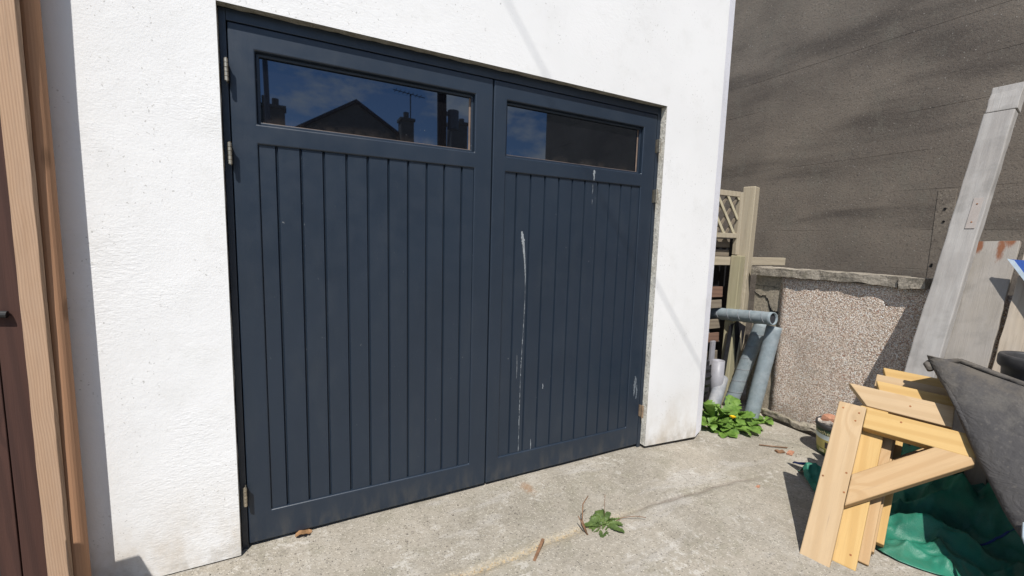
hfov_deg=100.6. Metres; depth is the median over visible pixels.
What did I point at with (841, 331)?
wall
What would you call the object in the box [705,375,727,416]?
short pipe
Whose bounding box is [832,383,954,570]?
timber bracket
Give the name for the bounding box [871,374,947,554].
timber bracket
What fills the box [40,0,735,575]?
garage
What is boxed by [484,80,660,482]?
door leaf
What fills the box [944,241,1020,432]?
weathered board
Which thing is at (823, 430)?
paint can
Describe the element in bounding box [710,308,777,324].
duct pipe
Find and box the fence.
[707,186,785,404]
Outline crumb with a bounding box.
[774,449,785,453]
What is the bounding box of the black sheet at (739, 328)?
[723,321,745,374]
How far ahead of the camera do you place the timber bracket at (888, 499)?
2.06 m
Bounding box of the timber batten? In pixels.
[19,0,91,575]
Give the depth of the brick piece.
2.85 m
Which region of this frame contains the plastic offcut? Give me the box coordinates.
[705,340,715,401]
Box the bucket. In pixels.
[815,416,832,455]
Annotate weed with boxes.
[578,496,645,537]
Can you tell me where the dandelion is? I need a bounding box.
[701,394,773,437]
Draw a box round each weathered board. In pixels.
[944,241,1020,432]
[964,254,1023,484]
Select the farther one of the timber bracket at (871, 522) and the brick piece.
the brick piece
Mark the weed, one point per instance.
(599, 517)
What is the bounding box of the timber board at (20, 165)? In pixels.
[0,0,73,575]
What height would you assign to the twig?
0.011 m
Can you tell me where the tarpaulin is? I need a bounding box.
[792,443,1023,575]
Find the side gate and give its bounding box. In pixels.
[0,117,47,575]
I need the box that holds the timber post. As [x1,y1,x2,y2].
[904,82,1023,377]
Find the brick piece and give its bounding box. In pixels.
[821,414,834,422]
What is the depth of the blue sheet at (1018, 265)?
2.25 m
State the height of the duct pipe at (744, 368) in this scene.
0.772 m
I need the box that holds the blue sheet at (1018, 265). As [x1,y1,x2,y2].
[1008,259,1023,279]
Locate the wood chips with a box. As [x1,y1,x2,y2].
[460,522,607,575]
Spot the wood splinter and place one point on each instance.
(538, 549)
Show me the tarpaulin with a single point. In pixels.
(957, 524)
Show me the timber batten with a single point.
(35, 64)
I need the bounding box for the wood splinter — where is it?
[533,538,544,560]
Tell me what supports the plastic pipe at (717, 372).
on the ground
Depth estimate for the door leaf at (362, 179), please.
1.86 m
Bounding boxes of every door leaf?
[224,22,492,542]
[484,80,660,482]
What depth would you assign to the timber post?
2.49 m
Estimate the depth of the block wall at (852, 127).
3.67 m
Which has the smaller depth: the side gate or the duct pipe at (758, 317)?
the side gate
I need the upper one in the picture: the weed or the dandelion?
the dandelion
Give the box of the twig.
[759,444,787,447]
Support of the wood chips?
on the ground
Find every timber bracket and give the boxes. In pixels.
[799,401,975,566]
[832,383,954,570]
[858,381,953,565]
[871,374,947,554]
[876,368,943,546]
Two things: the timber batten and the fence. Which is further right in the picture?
the fence
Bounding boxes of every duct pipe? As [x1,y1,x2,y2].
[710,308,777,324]
[723,323,765,404]
[744,325,781,420]
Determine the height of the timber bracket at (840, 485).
0.599 m
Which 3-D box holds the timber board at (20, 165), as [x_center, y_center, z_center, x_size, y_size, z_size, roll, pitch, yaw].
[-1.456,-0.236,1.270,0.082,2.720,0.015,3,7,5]
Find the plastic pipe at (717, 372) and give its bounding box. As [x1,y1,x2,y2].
[709,359,724,407]
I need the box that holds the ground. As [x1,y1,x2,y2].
[164,366,941,575]
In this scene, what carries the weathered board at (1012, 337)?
on the ground
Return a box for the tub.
[923,355,1023,542]
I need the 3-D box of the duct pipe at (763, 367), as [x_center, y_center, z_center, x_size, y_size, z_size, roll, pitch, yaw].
[2.003,0.679,3.404,0.261,0.772,0.112,0,7,-16]
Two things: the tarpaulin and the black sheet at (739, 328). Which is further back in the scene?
the black sheet at (739, 328)
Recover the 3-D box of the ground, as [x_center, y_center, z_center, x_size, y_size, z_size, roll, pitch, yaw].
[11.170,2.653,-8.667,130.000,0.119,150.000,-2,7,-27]
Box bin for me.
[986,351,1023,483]
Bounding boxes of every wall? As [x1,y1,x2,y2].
[716,0,1023,349]
[745,266,1012,434]
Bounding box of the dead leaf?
[295,529,311,536]

